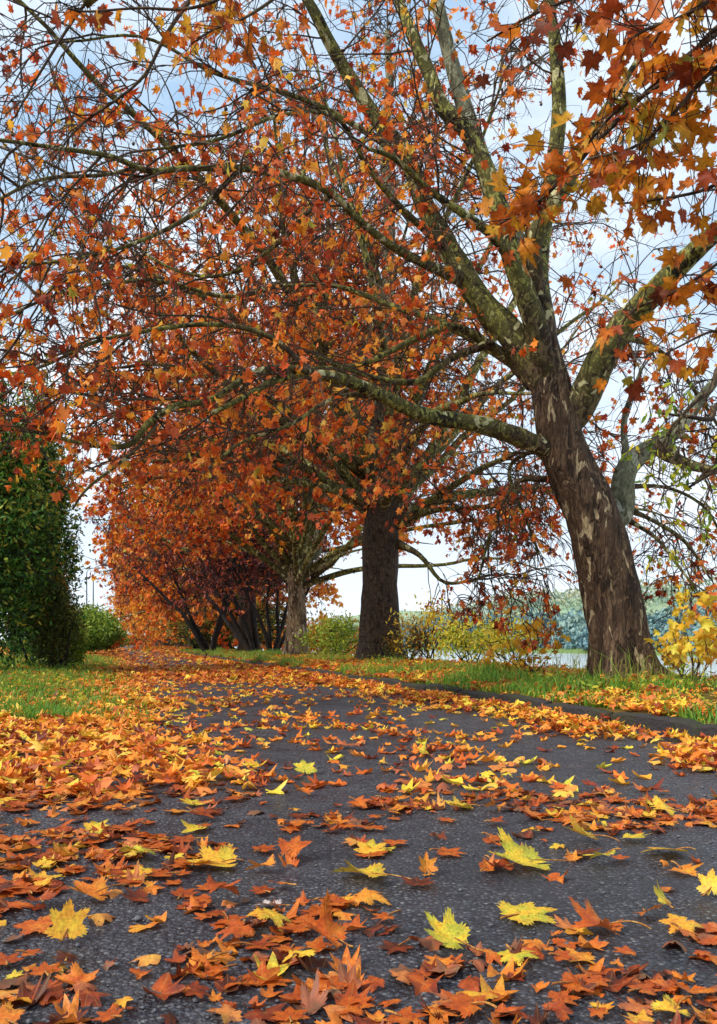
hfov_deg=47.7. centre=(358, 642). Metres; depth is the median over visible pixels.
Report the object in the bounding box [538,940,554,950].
fallen leaf
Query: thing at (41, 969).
fallen leaf
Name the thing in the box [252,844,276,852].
fallen leaf
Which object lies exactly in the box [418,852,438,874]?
fallen leaf
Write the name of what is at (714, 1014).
fallen leaf
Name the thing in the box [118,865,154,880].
fallen leaf
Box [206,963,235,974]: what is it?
fallen leaf
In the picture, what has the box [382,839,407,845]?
fallen leaf
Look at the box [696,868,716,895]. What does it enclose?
fallen leaf
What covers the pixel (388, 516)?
plane tree
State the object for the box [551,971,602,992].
fallen leaf
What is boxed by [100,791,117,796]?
fallen leaf
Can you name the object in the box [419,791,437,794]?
fallen leaf
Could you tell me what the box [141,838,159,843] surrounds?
fallen leaf
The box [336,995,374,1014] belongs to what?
fallen leaf
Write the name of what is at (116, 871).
fallen leaf
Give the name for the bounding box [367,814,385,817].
fallen leaf
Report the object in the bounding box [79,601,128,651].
bush
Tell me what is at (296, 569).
plane tree
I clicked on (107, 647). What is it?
bush
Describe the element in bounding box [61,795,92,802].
fallen leaf
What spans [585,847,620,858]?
fallen leaf
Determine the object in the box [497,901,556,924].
fallen leaf
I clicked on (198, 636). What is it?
plum tree
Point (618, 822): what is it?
fallen leaf
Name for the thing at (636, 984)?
fallen leaf
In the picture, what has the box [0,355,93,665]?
evergreen tree
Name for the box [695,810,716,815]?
fallen leaf
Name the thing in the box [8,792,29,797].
fallen leaf
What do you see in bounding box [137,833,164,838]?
fallen leaf
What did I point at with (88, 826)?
fallen leaf
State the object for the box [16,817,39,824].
fallen leaf
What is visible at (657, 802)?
fallen leaf
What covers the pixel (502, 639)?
shrub
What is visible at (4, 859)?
fallen leaf
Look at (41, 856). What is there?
fallen leaf
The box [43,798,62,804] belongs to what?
fallen leaf
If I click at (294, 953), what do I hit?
fallen leaf
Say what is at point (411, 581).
sky
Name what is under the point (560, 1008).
fallen leaf
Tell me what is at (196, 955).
fallen leaf
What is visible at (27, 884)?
fallen leaf
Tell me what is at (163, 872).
fallen leaf
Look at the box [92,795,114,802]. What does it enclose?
fallen leaf
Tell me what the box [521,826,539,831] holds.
fallen leaf
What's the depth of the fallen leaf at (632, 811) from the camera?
2.84 m
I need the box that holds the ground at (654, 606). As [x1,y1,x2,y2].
[0,590,716,723]
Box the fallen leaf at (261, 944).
[231,933,278,949]
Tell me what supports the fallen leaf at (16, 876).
on the fallen leaves at (312, 997)
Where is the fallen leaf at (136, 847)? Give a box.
[117,843,161,854]
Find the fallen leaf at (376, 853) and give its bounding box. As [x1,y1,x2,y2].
[353,850,388,859]
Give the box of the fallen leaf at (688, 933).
[669,922,697,941]
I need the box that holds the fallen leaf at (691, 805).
[681,801,694,807]
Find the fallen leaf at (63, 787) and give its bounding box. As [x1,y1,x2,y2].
[49,784,72,797]
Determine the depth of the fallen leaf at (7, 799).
3.12 m
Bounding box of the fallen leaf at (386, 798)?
[370,796,388,800]
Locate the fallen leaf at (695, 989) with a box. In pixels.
[670,978,716,993]
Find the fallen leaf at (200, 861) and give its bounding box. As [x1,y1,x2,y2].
[179,858,212,865]
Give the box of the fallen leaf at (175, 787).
[169,784,187,791]
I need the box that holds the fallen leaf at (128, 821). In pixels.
[109,820,140,826]
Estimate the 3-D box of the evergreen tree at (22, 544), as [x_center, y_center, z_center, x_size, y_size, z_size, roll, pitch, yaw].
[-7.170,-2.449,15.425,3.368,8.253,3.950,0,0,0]
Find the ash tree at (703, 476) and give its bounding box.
[620,366,716,574]
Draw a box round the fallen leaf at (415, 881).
[400,875,433,885]
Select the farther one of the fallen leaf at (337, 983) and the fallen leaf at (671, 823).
the fallen leaf at (671, 823)
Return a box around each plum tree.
[83,490,276,651]
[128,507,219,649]
[129,455,287,652]
[179,496,346,651]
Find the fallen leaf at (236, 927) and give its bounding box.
[215,918,253,942]
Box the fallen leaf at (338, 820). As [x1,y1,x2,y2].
[325,817,351,823]
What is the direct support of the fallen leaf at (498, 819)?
on the path
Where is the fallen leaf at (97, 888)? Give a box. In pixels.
[64,875,126,900]
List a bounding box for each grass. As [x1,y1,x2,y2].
[0,654,151,722]
[177,645,716,728]
[512,643,716,684]
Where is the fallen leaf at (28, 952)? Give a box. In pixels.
[15,949,39,956]
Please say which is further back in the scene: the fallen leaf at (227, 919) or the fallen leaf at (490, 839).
the fallen leaf at (490, 839)
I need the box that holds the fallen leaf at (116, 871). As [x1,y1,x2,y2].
[103,867,132,874]
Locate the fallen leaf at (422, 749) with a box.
[414,743,428,755]
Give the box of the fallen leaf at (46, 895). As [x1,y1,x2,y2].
[24,888,55,902]
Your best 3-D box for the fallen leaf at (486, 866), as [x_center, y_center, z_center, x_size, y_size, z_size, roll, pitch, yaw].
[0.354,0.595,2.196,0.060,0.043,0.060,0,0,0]
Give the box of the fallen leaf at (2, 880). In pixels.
[0,875,9,884]
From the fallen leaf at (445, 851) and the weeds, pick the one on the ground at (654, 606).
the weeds
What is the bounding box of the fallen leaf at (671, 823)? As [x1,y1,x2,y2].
[651,821,678,825]
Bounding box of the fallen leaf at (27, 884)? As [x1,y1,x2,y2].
[2,882,31,890]
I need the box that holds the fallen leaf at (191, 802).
[179,798,202,805]
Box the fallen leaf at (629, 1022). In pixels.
[624,1019,639,1023]
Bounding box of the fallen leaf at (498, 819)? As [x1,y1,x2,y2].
[484,816,503,822]
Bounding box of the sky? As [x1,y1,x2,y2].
[0,0,716,641]
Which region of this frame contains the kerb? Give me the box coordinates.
[164,649,716,739]
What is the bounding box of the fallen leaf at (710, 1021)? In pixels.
[699,1018,716,1023]
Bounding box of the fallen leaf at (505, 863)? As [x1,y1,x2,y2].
[482,857,520,869]
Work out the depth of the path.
2.23 m
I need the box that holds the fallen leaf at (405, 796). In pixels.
[394,795,409,799]
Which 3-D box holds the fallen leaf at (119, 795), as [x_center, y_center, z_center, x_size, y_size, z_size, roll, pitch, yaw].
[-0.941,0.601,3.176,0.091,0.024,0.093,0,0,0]
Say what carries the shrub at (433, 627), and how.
on the ground at (654, 606)
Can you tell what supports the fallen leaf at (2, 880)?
on the fallen leaves at (312, 997)
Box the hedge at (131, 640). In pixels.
[125,633,148,645]
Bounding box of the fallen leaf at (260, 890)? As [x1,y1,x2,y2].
[248,885,274,893]
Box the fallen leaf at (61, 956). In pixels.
[53,950,77,963]
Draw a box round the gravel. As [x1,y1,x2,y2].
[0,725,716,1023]
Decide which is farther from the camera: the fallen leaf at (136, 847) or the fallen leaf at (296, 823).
the fallen leaf at (296, 823)
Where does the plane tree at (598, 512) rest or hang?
on the ground at (654, 606)
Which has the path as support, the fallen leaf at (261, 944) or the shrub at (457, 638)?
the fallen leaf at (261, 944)
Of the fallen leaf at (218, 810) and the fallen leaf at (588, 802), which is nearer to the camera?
the fallen leaf at (218, 810)
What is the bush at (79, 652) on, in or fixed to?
on the ground at (654, 606)
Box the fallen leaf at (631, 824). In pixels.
[625,823,640,826]
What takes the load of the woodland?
on the ground at (654, 606)
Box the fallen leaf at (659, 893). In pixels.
[653,882,674,908]
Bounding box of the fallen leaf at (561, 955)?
[548,949,577,960]
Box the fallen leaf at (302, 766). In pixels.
[293,759,316,773]
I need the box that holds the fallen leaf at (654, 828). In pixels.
[647,826,664,832]
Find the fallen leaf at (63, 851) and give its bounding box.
[51,842,74,855]
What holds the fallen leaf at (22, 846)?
on the path
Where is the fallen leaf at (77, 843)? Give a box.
[67,842,81,849]
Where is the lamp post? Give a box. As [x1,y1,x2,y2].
[86,567,100,604]
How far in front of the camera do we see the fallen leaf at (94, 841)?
2.47 m
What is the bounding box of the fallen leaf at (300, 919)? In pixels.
[287,914,313,923]
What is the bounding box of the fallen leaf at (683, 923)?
[659,913,702,933]
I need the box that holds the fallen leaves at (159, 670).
[0,645,538,680]
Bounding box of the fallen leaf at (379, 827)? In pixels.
[368,825,385,829]
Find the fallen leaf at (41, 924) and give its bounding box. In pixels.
[12,915,52,935]
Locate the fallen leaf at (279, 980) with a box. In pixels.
[258,976,292,986]
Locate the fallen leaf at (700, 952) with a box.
[692,950,710,955]
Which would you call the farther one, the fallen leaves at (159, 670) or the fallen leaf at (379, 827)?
the fallen leaves at (159, 670)
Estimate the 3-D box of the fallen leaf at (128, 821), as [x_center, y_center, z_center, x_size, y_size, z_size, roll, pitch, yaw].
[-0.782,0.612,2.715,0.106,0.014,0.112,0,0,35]
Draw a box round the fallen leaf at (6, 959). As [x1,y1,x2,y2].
[0,952,23,965]
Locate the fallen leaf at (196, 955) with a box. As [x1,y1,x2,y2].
[186,947,227,962]
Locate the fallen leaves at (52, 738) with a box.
[0,662,716,797]
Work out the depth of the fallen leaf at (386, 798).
3.16 m
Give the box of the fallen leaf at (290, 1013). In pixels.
[270,1006,309,1023]
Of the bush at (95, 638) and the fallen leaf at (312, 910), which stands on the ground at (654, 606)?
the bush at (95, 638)
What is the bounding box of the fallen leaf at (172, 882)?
[162,879,181,884]
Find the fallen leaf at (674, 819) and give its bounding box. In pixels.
[652,816,679,823]
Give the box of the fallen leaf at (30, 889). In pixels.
[3,885,46,894]
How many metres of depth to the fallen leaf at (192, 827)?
2.66 m
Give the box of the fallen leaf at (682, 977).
[672,969,695,981]
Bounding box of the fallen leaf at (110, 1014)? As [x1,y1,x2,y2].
[91,1007,123,1021]
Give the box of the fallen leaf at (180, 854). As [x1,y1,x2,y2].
[164,852,183,858]
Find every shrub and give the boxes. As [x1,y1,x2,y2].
[142,593,321,650]
[259,600,358,655]
[289,610,359,654]
[378,617,436,658]
[385,588,467,658]
[422,609,514,663]
[462,612,546,666]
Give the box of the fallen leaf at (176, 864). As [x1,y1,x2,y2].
[160,857,186,867]
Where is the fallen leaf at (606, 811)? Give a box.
[597,808,614,813]
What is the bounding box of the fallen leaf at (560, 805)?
[545,804,567,806]
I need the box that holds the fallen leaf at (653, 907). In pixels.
[633,903,662,915]
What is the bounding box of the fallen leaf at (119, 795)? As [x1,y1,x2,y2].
[110,791,129,798]
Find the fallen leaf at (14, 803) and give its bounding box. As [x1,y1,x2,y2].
[4,800,28,806]
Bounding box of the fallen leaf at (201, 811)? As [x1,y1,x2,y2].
[186,807,214,817]
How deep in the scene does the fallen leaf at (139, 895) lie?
1.96 m
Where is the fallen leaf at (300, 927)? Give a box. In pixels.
[279,922,310,932]
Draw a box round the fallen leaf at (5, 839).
[0,837,11,843]
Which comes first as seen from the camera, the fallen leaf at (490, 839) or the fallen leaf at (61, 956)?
the fallen leaf at (61, 956)
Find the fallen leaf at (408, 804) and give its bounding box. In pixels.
[392,802,421,807]
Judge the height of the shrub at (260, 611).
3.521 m
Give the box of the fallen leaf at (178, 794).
[164,793,183,795]
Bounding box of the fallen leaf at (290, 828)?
[279,825,301,832]
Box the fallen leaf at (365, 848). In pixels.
[354,839,386,853]
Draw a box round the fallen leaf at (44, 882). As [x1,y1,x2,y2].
[34,875,53,885]
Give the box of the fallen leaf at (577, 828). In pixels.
[564,814,619,841]
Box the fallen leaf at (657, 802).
[647,795,687,815]
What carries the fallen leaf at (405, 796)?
on the path
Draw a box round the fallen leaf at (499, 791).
[492,789,509,792]
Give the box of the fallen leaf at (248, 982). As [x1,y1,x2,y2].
[218,973,262,988]
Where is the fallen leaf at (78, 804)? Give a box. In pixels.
[65,796,92,809]
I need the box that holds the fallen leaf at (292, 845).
[277,835,311,858]
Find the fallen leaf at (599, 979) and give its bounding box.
[583,975,610,986]
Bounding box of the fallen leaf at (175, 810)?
[163,809,187,812]
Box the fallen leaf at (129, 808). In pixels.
[110,806,132,809]
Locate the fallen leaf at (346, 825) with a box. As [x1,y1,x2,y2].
[339,823,356,828]
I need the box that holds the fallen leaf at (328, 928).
[303,889,353,948]
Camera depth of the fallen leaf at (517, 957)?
1.57 m
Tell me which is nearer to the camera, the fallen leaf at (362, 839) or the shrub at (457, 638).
the fallen leaf at (362, 839)
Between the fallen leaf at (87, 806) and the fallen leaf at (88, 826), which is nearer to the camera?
the fallen leaf at (88, 826)
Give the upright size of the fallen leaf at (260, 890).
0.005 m
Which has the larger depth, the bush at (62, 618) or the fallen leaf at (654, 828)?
the bush at (62, 618)
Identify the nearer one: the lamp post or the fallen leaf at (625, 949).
the fallen leaf at (625, 949)
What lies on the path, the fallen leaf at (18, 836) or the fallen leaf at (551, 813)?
the fallen leaf at (551, 813)
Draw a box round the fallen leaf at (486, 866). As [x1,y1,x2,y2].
[478,853,498,871]
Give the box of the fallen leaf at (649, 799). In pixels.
[638,796,665,802]
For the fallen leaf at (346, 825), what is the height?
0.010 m
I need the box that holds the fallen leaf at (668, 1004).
[650,994,691,1015]
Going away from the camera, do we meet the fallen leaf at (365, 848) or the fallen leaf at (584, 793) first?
the fallen leaf at (365, 848)
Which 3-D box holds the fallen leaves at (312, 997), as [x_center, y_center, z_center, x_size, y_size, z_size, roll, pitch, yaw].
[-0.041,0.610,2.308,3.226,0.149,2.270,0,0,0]
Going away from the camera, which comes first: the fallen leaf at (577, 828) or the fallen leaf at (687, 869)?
the fallen leaf at (687, 869)
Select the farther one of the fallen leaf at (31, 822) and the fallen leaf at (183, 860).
the fallen leaf at (31, 822)
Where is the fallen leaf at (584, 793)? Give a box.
[578,792,604,795]
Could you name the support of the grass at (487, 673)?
on the ground at (654, 606)
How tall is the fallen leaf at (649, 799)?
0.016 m
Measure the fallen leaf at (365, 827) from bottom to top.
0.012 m
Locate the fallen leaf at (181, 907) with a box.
[176,905,186,909]
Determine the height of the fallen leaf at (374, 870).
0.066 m
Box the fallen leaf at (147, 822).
[141,820,154,823]
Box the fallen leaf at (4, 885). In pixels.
[0,881,14,891]
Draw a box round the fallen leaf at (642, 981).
[622,975,645,983]
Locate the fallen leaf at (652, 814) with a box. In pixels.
[638,810,660,817]
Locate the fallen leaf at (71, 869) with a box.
[64,864,85,874]
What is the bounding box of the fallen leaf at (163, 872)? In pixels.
[147,868,180,876]
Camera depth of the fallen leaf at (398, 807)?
2.98 m
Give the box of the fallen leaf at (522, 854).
[490,827,575,870]
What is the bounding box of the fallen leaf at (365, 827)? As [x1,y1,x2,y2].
[351,823,373,828]
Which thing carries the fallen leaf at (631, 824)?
on the fallen leaves at (312, 997)
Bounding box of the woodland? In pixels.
[235,573,716,651]
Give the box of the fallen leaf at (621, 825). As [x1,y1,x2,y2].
[605,821,624,830]
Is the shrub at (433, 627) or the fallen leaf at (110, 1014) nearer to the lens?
the fallen leaf at (110, 1014)
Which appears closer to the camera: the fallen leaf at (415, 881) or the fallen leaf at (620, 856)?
the fallen leaf at (415, 881)
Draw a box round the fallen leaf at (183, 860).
[175,857,208,866]
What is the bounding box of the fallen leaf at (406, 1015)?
[384,1006,428,1023]
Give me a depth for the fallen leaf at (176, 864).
2.25 m
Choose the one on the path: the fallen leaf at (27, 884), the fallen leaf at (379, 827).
the fallen leaf at (379, 827)
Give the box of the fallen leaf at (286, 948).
[276,943,305,950]
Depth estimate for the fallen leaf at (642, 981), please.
1.49 m
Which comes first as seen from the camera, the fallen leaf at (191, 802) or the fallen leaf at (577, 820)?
the fallen leaf at (577, 820)
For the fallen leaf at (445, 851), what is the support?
on the path
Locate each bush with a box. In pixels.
[1,608,93,653]
[15,552,90,669]
[37,622,98,665]
[69,603,120,652]
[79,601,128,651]
[95,623,126,650]
[113,629,129,648]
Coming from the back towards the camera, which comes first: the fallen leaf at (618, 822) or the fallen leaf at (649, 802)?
the fallen leaf at (649, 802)
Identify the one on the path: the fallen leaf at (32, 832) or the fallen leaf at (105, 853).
the fallen leaf at (32, 832)
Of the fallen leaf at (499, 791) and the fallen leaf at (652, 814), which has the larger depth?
the fallen leaf at (499, 791)
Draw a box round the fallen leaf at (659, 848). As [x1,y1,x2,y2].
[640,847,695,852]
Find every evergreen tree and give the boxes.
[0,327,86,670]
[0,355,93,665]
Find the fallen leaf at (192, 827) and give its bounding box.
[180,819,208,832]
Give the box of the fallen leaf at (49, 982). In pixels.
[28,979,62,992]
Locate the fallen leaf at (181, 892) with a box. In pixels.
[170,887,199,900]
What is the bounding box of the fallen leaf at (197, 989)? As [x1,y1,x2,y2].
[186,980,210,997]
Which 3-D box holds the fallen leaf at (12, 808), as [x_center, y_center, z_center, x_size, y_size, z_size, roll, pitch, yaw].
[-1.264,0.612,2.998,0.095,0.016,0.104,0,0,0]
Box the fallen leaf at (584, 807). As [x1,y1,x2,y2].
[574,805,591,809]
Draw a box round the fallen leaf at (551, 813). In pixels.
[545,809,561,816]
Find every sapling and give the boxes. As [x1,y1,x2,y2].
[481,609,570,673]
[644,584,716,682]
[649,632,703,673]
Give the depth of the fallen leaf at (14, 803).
3.04 m
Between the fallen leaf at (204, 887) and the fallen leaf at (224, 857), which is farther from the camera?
the fallen leaf at (224, 857)
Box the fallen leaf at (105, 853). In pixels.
[97,849,122,856]
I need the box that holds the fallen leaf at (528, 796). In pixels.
[512,793,537,799]
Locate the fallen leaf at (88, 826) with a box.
[82,819,108,834]
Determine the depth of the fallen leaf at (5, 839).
2.50 m
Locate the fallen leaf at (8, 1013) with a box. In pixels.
[0,1002,25,1023]
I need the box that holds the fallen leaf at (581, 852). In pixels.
[565,847,602,854]
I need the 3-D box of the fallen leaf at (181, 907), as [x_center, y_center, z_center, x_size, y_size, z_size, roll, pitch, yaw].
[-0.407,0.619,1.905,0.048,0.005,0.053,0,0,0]
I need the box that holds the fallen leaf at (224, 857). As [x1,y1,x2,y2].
[188,843,243,866]
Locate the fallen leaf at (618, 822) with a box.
[610,820,633,827]
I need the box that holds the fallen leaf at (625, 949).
[613,945,636,955]
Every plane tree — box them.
[0,0,716,412]
[0,0,716,659]
[0,0,716,678]
[4,5,549,654]
[72,269,449,650]
[85,510,184,646]
[92,384,354,649]
[99,484,195,650]
[100,425,286,650]
[100,548,167,645]
[107,568,154,646]
[109,502,234,645]
[112,589,160,646]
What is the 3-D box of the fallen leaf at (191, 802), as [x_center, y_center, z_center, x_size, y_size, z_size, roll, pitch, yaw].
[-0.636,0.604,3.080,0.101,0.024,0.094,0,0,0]
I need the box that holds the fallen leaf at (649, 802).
[644,796,654,804]
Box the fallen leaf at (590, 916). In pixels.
[568,896,650,934]
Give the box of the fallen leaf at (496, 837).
[481,832,500,840]
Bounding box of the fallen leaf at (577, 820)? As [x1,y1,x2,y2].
[563,816,591,825]
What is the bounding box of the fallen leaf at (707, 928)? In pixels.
[696,923,716,931]
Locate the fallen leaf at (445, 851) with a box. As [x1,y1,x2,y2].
[429,847,467,856]
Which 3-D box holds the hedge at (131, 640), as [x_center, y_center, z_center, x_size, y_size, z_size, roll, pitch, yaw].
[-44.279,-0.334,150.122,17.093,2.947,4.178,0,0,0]
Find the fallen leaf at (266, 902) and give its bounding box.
[257,900,289,906]
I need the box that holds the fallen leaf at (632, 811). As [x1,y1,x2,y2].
[622,801,642,817]
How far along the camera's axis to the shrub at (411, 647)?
18.13 m
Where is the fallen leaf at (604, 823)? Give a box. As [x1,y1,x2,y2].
[596,818,606,827]
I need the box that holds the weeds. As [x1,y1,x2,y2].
[0,648,716,720]
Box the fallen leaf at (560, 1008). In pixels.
[541,990,572,1021]
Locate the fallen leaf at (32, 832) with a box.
[24,830,41,833]
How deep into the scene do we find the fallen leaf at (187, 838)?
2.51 m
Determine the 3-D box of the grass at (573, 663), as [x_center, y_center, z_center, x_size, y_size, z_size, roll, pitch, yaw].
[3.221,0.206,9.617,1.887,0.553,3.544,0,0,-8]
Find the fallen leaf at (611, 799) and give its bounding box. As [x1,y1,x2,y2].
[602,796,623,801]
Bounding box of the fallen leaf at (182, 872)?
[172,869,190,874]
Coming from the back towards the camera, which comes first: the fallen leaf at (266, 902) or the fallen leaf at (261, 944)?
the fallen leaf at (266, 902)
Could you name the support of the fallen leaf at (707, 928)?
on the fallen leaves at (312, 997)
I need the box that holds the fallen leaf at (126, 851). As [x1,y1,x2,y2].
[114,841,136,852]
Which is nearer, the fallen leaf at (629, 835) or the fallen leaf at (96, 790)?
the fallen leaf at (629, 835)
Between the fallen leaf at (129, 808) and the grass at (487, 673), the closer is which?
the fallen leaf at (129, 808)
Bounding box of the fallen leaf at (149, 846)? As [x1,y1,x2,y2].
[137,841,170,848]
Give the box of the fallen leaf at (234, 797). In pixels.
[224,793,254,799]
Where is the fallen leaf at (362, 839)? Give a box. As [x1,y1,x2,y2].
[354,835,368,843]
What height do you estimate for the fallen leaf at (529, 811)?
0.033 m
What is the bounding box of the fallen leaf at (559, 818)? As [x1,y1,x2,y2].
[541,812,581,822]
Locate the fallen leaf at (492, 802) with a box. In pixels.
[485,796,505,811]
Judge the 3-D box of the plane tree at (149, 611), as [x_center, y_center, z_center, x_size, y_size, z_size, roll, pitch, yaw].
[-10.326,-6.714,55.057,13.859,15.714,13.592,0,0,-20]
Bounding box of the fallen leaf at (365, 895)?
[350,887,390,906]
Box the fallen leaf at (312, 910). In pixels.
[298,906,338,916]
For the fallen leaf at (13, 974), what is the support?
on the fallen leaves at (312, 997)
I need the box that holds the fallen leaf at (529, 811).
[518,805,543,819]
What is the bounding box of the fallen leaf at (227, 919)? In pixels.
[213,911,248,925]
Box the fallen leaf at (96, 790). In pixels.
[88,779,100,796]
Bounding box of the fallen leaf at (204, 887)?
[196,883,216,889]
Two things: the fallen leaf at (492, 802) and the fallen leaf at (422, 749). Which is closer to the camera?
the fallen leaf at (492, 802)
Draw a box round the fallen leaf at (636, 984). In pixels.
[623,978,664,994]
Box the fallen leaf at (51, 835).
[42,834,70,837]
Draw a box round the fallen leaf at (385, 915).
[372,909,400,919]
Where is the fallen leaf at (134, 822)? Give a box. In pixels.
[122,817,145,826]
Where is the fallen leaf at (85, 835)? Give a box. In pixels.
[76,834,98,841]
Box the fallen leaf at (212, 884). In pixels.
[206,874,241,895]
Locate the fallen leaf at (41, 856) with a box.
[34,850,57,859]
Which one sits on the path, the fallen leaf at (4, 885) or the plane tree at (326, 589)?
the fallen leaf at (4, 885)
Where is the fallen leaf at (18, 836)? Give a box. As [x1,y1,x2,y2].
[11,834,28,840]
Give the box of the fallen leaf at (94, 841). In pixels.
[83,839,106,843]
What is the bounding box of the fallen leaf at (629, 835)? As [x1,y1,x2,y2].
[623,833,650,837]
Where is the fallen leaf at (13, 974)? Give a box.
[5,969,23,978]
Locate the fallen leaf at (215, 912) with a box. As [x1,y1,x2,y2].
[205,909,226,916]
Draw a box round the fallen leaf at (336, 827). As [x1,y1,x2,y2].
[322,823,344,831]
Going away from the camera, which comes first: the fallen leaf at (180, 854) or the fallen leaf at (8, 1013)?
the fallen leaf at (8, 1013)
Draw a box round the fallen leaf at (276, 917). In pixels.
[247,907,290,931]
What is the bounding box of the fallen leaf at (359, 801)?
[347,795,369,807]
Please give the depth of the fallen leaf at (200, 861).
2.21 m
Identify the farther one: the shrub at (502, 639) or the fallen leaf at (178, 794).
the shrub at (502, 639)
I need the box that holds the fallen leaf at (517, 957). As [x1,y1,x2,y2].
[497,943,537,965]
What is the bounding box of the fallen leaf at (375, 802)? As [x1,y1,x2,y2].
[368,799,390,806]
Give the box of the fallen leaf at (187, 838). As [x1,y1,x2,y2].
[167,834,205,842]
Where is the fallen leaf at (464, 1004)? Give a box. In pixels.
[440,989,497,1017]
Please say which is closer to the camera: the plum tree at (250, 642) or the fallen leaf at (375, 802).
the fallen leaf at (375, 802)
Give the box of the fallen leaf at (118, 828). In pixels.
[105,824,136,830]
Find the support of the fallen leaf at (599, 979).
on the fallen leaves at (312, 997)
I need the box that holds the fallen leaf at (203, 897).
[184,894,210,903]
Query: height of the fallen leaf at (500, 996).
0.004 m
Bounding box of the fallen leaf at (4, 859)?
[0,857,12,861]
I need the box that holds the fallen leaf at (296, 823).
[281,820,305,826]
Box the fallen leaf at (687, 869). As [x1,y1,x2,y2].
[671,860,702,875]
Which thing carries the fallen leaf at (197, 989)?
on the path
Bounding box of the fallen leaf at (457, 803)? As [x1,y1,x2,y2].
[445,796,479,808]
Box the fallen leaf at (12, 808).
[2,806,29,810]
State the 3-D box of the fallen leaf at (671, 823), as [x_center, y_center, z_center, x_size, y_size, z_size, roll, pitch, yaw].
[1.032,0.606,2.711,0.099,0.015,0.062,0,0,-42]
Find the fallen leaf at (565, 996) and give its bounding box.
[547,990,580,1005]
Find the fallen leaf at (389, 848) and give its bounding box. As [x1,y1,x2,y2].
[369,846,395,851]
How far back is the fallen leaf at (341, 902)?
1.91 m
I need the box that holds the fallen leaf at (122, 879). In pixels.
[107,874,149,883]
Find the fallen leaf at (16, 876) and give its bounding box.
[9,869,31,880]
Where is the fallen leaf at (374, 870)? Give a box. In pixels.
[331,859,411,878]
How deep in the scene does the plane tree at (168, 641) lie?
83.08 m
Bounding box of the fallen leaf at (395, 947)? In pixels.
[378,938,413,953]
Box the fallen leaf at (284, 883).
[269,881,296,885]
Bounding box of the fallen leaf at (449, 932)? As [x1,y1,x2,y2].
[424,907,482,951]
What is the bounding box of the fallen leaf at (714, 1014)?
[702,1005,716,1017]
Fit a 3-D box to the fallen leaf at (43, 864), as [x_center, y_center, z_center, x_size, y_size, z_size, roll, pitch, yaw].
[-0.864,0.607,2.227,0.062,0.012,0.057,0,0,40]
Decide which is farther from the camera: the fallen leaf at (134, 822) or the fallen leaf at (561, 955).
the fallen leaf at (134, 822)
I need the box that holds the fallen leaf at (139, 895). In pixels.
[121,887,149,901]
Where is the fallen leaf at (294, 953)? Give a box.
[283,949,318,961]
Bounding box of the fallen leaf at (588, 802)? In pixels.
[577,800,602,804]
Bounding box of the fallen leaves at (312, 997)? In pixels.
[0,780,716,1023]
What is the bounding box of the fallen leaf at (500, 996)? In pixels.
[489,991,511,1001]
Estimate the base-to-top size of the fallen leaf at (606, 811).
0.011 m
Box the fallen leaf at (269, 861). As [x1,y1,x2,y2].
[244,854,275,869]
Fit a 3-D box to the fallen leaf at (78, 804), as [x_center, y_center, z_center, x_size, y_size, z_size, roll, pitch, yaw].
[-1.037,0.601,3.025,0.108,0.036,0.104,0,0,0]
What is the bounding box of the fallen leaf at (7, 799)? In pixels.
[0,795,21,803]
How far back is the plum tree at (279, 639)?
30.23 m
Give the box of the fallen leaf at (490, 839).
[483,833,500,845]
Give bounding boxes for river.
[234,645,716,677]
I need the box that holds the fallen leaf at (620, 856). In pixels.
[612,854,629,859]
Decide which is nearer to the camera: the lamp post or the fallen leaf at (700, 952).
the fallen leaf at (700, 952)
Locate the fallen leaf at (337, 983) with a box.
[318,971,349,991]
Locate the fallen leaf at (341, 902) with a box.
[312,893,352,905]
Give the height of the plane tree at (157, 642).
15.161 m
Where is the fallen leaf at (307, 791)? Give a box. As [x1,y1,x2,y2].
[298,787,313,794]
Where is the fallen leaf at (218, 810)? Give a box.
[206,808,225,813]
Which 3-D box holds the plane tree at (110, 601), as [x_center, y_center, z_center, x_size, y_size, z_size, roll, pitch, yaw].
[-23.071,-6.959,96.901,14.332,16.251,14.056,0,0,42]
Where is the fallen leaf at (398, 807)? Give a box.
[387,803,410,810]
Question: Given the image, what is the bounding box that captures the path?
[0,646,716,1023]
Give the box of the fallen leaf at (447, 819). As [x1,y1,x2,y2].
[436,817,455,821]
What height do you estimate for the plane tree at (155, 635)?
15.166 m
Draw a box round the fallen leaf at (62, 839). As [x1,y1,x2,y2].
[45,830,73,845]
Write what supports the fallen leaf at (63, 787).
on the path
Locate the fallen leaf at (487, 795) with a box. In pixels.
[481,791,502,797]
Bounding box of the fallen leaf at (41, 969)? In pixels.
[28,961,61,978]
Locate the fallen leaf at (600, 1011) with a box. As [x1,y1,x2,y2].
[588,1001,608,1018]
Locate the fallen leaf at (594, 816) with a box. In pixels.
[572,813,597,820]
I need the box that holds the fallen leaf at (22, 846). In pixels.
[5,841,37,850]
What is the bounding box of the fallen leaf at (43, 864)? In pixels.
[32,859,55,867]
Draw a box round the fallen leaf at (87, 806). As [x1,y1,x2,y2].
[80,803,103,808]

